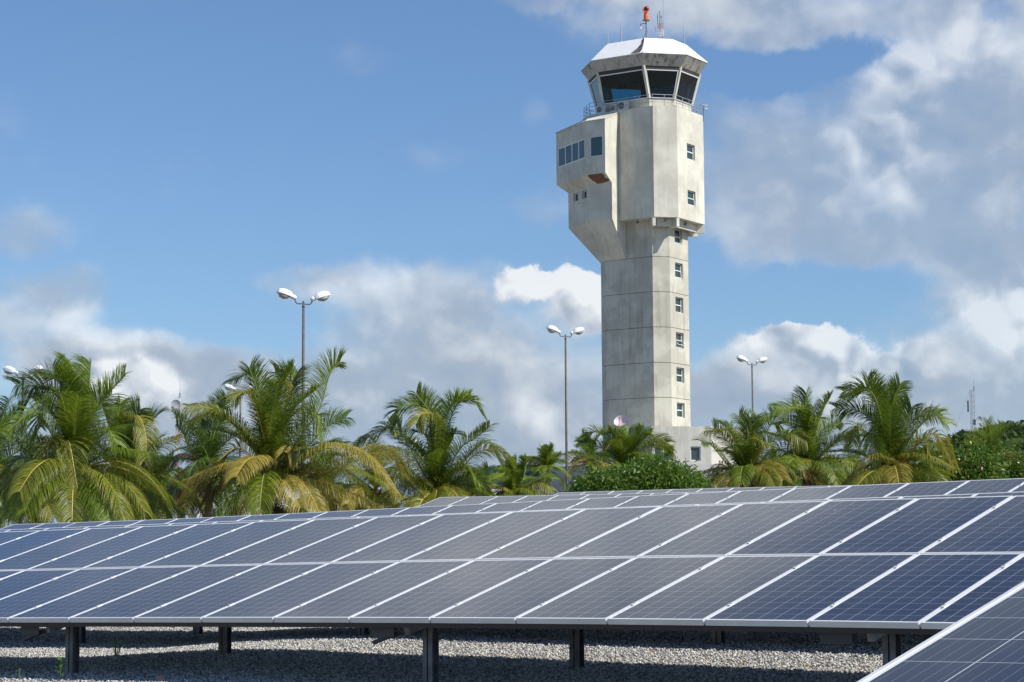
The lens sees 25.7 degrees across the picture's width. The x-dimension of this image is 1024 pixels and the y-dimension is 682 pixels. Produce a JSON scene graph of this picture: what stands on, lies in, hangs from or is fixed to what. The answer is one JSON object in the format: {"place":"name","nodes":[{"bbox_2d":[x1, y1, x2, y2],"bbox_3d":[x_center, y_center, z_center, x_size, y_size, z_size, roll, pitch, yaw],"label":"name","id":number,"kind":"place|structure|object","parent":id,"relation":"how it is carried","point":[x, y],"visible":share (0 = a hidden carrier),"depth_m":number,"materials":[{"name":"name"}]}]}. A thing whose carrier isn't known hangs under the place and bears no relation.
{"place":"outdoors","nodes":[
{"label":"outdoors","id":0,"kind":"place"},
{"bbox_2d":[0,627,933,681],"bbox_3d":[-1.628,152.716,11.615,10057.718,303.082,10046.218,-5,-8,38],"label":"ground","id":1,"kind":"structure","parent":0,"point":[624,662],"depth_m":24.27,"materials":[{"name":"grey gravel"}]},
{"bbox_2d":[3,365,43,521],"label":"street lamp","id":2,"kind":"object","parent":1,"relation":"on","point":[8,370],"visible":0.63,"depth_m":112.05,"materials":[{"name":"metal"}]},
{"bbox_2d":[0,391,66,527],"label":"palm tree","id":3,"kind":"object","parent":1,"relation":"on","point":[41,515],"visible":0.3,"depth_m":71.54,"materials":[{"name":"green plant"}]},
{"bbox_2d":[0,442,66,528],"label":"palm tree","id":4,"kind":"object","parent":1,"relation":"on","point":[49,505],"visible":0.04,"depth_m":83.61,"materials":[{"name":"green plant"}]},
{"bbox_2d":[54,657,64,677],"bbox_3d":[-4.765,3.455,23.650,0.162,0.255,0.160,-5,-8,38],"label":"weed","id":5,"kind":"object","parent":1,"relation":"on","point":[60,672],"visible":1,"depth_m":23.64,"materials":[{"name":"green plant"}]},
{"bbox_2d":[0,350,173,527],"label":"palm tree","id":6,"kind":"object","parent":1,"relation":"on","point":[62,467],"visible":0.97,"depth_m":65.19,"materials":[{"name":"green plant"}]},
{"bbox_2d":[107,635,130,655],"bbox_3d":[-4.905,3.789,27.840,0.429,0.280,0.391,1,-7,-15],"label":"grass tuft","id":7,"kind":"object","parent":1,"relation":"on","point":[116,653],"visible":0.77,"depth_m":27.83,"materials":[{"name":"green plant"}]},
{"bbox_2d":[42,392,207,521],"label":"palm tree","id":8,"kind":"object","parent":1,"relation":"on","point":[138,435],"visible":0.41,"depth_m":70.53,"materials":[{"name":"green plant"}]},
{"bbox_2d":[107,448,203,519],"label":"palm tree","id":9,"kind":"object","parent":1,"relation":"on","point":[165,486],"visible":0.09,"depth_m":81.92,"materials":[{"name":"green plant"}]},
{"bbox_2d":[156,675,166,679],"bbox_3d":[-3.593,3.458,22.968,0.106,0.072,0.092,-5,-8,38],"label":"rock","id":10,"kind":"object","parent":1,"relation":"on","point":[160,677],"visible":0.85,"depth_m":22.94,"materials":[{"name":"grey stone"}]},
{"bbox_2d":[171,393,180,517],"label":"street lamp","id":11,"kind":"object","parent":1,"relation":"on","point":[175,404],"visible":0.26,"depth_m":259.03,"materials":[{"name":"white metal"}]},
{"bbox_2d":[145,385,256,517],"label":"palm tree","id":12,"kind":"object","parent":1,"relation":"on","point":[204,447],"visible":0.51,"depth_m":76.84,"materials":[{"name":"green plant"}]},
{"bbox_2d":[224,384,254,456],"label":"street lamp","id":13,"kind":"object","parent":1,"relation":"on","point":[227,386],"visible":0.28,"depth_m":149.64,"materials":[{"name":"metal"}]},
{"bbox_2d":[197,492,343,517],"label":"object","id":14,"kind":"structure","parent":1,"relation":"on","point":[198,515],"depth_m":112.08,"materials":[{"name":"green plant"}]},
{"bbox_2d":[175,345,410,517],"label":"palm tree","id":15,"kind":"object","parent":1,"relation":"on","point":[272,464],"visible":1,"depth_m":68.53,"materials":[{"name":"green plant"}]},
{"bbox_2d":[276,288,330,491],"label":"street lamp","id":16,"kind":"object","parent":1,"relation":"on","point":[322,296],"visible":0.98,"depth_m":91.81,"materials":[{"name":"metal"}]},
{"bbox_2d":[291,446,365,512],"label":"palm tree","id":17,"kind":"object","parent":1,"relation":"on","point":[340,483],"visible":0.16,"depth_m":85.87,"materials":[{"name":"green plant"}]},
{"bbox_2d":[321,435,412,510],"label":"palm tree","id":18,"kind":"object","parent":1,"relation":"on","point":[375,480],"visible":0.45,"depth_m":83.54,"materials":[{"name":"green plant"}]},
{"bbox_2d":[352,381,517,508],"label":"palm tree","id":19,"kind":"object","parent":1,"relation":"on","point":[435,483],"visible":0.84,"depth_m":73.69,"materials":[{"name":"green plant"}]},
{"bbox_2d":[449,461,508,495],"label":"palm tree","id":20,"kind":"object","parent":1,"relation":"on","point":[496,476],"visible":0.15,"depth_m":88.00,"materials":[{"name":"green plant"}]},
{"bbox_2d":[454,464,543,495],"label":"palm tree","id":21,"kind":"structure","parent":1,"relation":"on","point":[529,472],"depth_m":203.86,"materials":[{"name":"green plant"}]},
{"bbox_2d":[0,495,1023,681],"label":"solar array","id":22,"kind":"object","parent":1,"relation":"on","point":[837,573],"visible":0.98,"depth_m":21.89,"materials":[{"name":"blue glass"}]},
{"bbox_2d":[0,478,1023,529],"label":"solar array","id":23,"kind":"object","parent":1,"relation":"on","point":[925,488],"visible":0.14,"depth_m":36.52,"materials":[{"name":"blue glass"}]},
{"bbox_2d":[0,491,1023,645],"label":"solar array","id":24,"kind":"object","parent":1,"relation":"on","point":[718,637],"visible":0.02,"depth_m":30.22,"materials":[{"name":"grey glass"}]},
{"bbox_2d":[489,453,559,495],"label":"palm tree","id":25,"kind":"object","parent":1,"relation":"on","point":[514,481],"visible":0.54,"depth_m":91.79,"materials":[{"name":"green plant"}]},
{"bbox_2d":[520,441,572,494],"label":"palm tree","id":26,"kind":"object","parent":1,"relation":"on","point":[547,458],"visible":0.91,"depth_m":117.86,"materials":[{"name":"green plant"}]},
{"bbox_2d":[546,325,584,490],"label":"street lamp","id":27,"kind":"object","parent":1,"relation":"on","point":[554,329],"visible":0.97,"depth_m":125.60,"materials":[{"name":"metal"}]},
{"bbox_2d":[418,491,726,506],"bbox_3d":[3.984,4.360,53.709,18.216,1.898,3.784,-5,-8,38],"label":"solar array","id":28,"kind":"object","parent":1,"relation":"on","point":[444,501],"visible":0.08,"depth_m":58.88,"materials":[{"name":"grey glass"}]},
{"bbox_2d":[557,425,610,487],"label":"palm tree","id":29,"kind":"object","parent":1,"relation":"on","point":[583,462],"visible":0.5,"depth_m":127.83,"materials":[{"name":"green plant"}]},
{"bbox_2d":[559,463,646,491],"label":"mango tree","id":30,"kind":"object","parent":1,"relation":"on","point":[596,480],"visible":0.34,"depth_m":72.47,"materials":[{"name":"green plant"}]},
{"bbox_2d":[564,420,676,473],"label":"palm tree","id":31,"kind":"object","parent":1,"relation":"on","point":[621,445],"visible":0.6,"depth_m":95.77,"materials":[{"name":"green plant"}]},
{"bbox_2d":[556,38,707,457],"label":"control tower","id":32,"kind":"structure","parent":1,"relation":"on","point":[630,180],"depth_m":198.88,"materials":[{"name":"white concrete"}]},
{"bbox_2d":[558,139,584,167],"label":"window","id":33,"kind":"structure","parent":32,"relation":"in","point":[573,152],"depth_m":201.22,"materials":[{"name":"blue"}]},
{"bbox_2d":[589,77,601,105],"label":"cab window","id":34,"kind":"structure","parent":32,"relation":"in","point":[594,87],"depth_m":203.25,"materials":[{"name":"blue"}]},
{"bbox_2d":[590,135,602,156],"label":"window","id":35,"kind":"structure","parent":32,"relation":"in","point":[596,142],"depth_m":198.20,"materials":[{"name":"blue glass"}]},
{"bbox_2d":[596,105,606,112],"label":"air conditioner","id":36,"kind":"object","parent":32,"relation":"on","point":[600,110],"visible":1,"depth_m":201.22,"materials":[{"name":"grey metal"}]},
{"bbox_2d":[611,104,617,110],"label":"air conditioner","id":37,"kind":"object","parent":32,"relation":"on","point":[616,109],"visible":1,"depth_m":200.50,"materials":[{"name":"grey metal"}]},
{"bbox_2d":[599,69,646,103],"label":"cab window","id":38,"kind":"structure","parent":32,"relation":"in","point":[626,84],"depth_m":200.29,"materials":[{"name":"black glass"}]},
{"bbox_2d":[618,100,628,109],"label":"air conditioner","id":39,"kind":"object","parent":32,"relation":"on","point":[621,107],"visible":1,"depth_m":199.96,"materials":[{"name":"grey metal"}]},
{"bbox_2d":[642,6,649,37],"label":"beacon","id":40,"kind":"object","parent":32,"relation":"on","point":[645,9],"visible":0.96,"depth_m":203.89,"materials":[{"name":"metal"}]},
{"bbox_2d":[655,11,663,38],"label":"lattice mast","id":41,"kind":"object","parent":32,"relation":"on","point":[660,26],"visible":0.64,"depth_m":204.64,"materials":[{"name":"white metal"}]},
{"bbox_2d":[645,69,678,98],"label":"cab window","id":42,"kind":"structure","parent":32,"relation":"in","point":[659,81],"depth_m":199.27,"materials":[{"name":"black glass"}]},
{"bbox_2d":[675,297,680,312],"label":"window","id":43,"kind":"structure","parent":32,"relation":"in","point":[677,300],"depth_m":199.56,"materials":[{"name":"white"}]},
{"bbox_2d":[674,229,681,244],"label":"window","id":44,"kind":"structure","parent":32,"relation":"in","point":[677,232],"depth_m":200.19,"materials":[{"name":"white"}]},
{"bbox_2d":[675,263,681,278],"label":"window","id":45,"kind":"structure","parent":32,"relation":"in","point":[677,266],"depth_m":199.90,"materials":[{"name":"white"}]},
{"bbox_2d":[676,368,681,382],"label":"window","id":46,"kind":"structure","parent":32,"relation":"in","point":[678,370],"depth_m":198.88,"materials":[{"name":"white"}]},
{"bbox_2d":[677,403,682,417],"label":"window","id":47,"kind":"structure","parent":32,"relation":"in","point":[679,405],"depth_m":198.54,"materials":[{"name":"white"}]},
{"bbox_2d":[676,333,685,347],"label":"window","id":48,"kind":"structure","parent":32,"relation":"in","point":[679,342],"depth_m":199.17,"materials":[{"name":"white"}]},
{"bbox_2d":[677,71,698,104],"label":"cab window","id":49,"kind":"structure","parent":32,"relation":"in","point":[687,86],"depth_m":201.07,"materials":[{"name":"black glass"}]},
{"bbox_2d":[687,144,692,159],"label":"window","id":50,"kind":"structure","parent":32,"relation":"in","point":[689,148],"depth_m":200.34,"materials":[{"name":"white"}]},
{"bbox_2d":[688,191,694,205],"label":"window","id":51,"kind":"structure","parent":32,"relation":"in","point":[691,202],"depth_m":199.90,"materials":[{"name":"white"}]},
{"bbox_2d":[702,104,707,120],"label":"security camera","id":52,"kind":"object","parent":32,"relation":"attached to","point":[703,105],"visible":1,"depth_m":202.42,"materials":[{"name":"grey metal"}]},
{"bbox_2d":[549,460,734,494],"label":"grey building","id":53,"kind":"structure","parent":1,"relation":"on","point":[556,486],"depth_m":137.29,"materials":[{"name":"grey"}]},
{"bbox_2d":[604,447,719,489],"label":"mango tree","id":54,"kind":"object","parent":1,"relation":"on","point":[654,473],"visible":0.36,"depth_m":73.25,"materials":[{"name":"green plant"}]},
{"bbox_2d":[607,426,760,483],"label":"base building","id":55,"kind":"structure","parent":1,"relation":"on","point":[690,451],"depth_m":188.38,"materials":[{"name":"white concrete"}]},
{"bbox_2d":[654,447,672,460],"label":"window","id":56,"kind":"structure","parent":55,"relation":"in","point":[656,452],"depth_m":188.06,"materials":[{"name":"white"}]},
{"bbox_2d":[691,447,699,460],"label":"window","id":57,"kind":"structure","parent":55,"relation":"in","point":[695,451],"depth_m":188.52,"materials":[{"name":"blue glass"}]},
{"bbox_2d":[554,485,851,494],"bbox_3d":[7.280,4.515,58.084,18.220,1.857,3.783,-5,-8,38],"label":"solar array","id":58,"kind":"object","parent":1,"relation":"on","point":[672,490],"visible":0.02,"depth_m":62.32,"materials":[{"name":"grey glass"}]},
{"bbox_2d":[688,406,802,487],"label":"palm tree","id":59,"kind":"object","parent":1,"relation":"on","point":[744,451],"visible":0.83,"depth_m":79.58,"materials":[{"name":"green plant"}]},
{"bbox_2d":[736,355,766,425],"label":"street lamp","id":60,"kind":"object","parent":1,"relation":"on","point":[740,358],"visible":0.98,"depth_m":151.82,"materials":[{"name":"metal"}]},
{"bbox_2d":[763,443,802,485],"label":"palm tree","id":61,"kind":"object","parent":1,"relation":"on","point":[775,456],"visible":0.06,"depth_m":87.96,"materials":[{"name":"green plant"}]},
{"bbox_2d":[754,385,867,486],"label":"palm tree","id":62,"kind":"object","parent":1,"relation":"on","point":[807,464],"visible":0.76,"depth_m":82.56,"materials":[{"name":"green plant"}]},
{"bbox_2d":[822,441,879,484],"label":"palm tree","id":63,"kind":"object","parent":1,"relation":"on","point":[850,454],"visible":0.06,"depth_m":87.89,"materials":[{"name":"green plant"}]},
{"bbox_2d":[816,366,961,485],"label":"palm tree","id":64,"kind":"object","parent":1,"relation":"on","point":[889,455],"visible":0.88,"depth_m":78.61,"materials":[{"name":"green plant"}]},
{"bbox_2d":[909,445,944,482],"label":"palm tree","id":65,"kind":"object","parent":1,"relation":"on","point":[926,463],"visible":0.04,"depth_m":91.77,"materials":[{"name":"green plant"}]},
{"bbox_2d":[857,581,1023,681],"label":"solar array","id":66,"kind":"object","parent":1,"relation":"on","point":[985,643],"visible":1,"depth_m":4.39,"materials":[{"name":"blue glass"}]},
{"bbox_2d":[956,386,981,431],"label":"radio mast","id":67,"kind":"object","parent":1,"relation":"on","point":[975,421],"visible":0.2,"depth_m":300.49,"materials":[{"name":"silver metal"}]},
{"bbox_2d":[931,437,1015,480],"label":"mango tree","id":68,"kind":"object","parent":1,"relation":"on","point":[974,462],"visible":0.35,"depth_m":83.30,"materials":[{"name":"green plant"}]},
{"bbox_2d":[960,415,1022,457],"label":"tree","id":69,"kind":"object","parent":1,"relation":"on","point":[994,437],"visible":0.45,"depth_m":189.66,"materials":[{"name":"green plant"}]},
{"bbox_2d":[990,440,1023,478],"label":"mango tree","id":70,"kind":"object","parent":1,"relation":"on","point":[1016,466],"visible":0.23,"depth_m":85.35,"materials":[{"name":"green plant"}]},
{"bbox_2d":[0,0,1023,526],"label":"sky","id":71,"kind":"structure","parent":0,"point":[168,168],"materials":[{"name":"blue"}]},
{"bbox_2d":[614,415,627,426],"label":"satellite dish","id":72,"kind":"object","parent":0,"point":[621,420],"visible":0.92,"depth_m":186.08,"materials":[{"name":"grey metal"}]},
{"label":"hill","id":73,"kind":"structure","parent":0,"visible":0},
{"bbox_2d":[900,420,1023,481],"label":"woodland","id":74,"kind":"object","parent":73,"relation":"on","point":[1015,430],"visible":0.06,"depth_m":293.73,"materials":[{"name":"green plant"}]}
]}

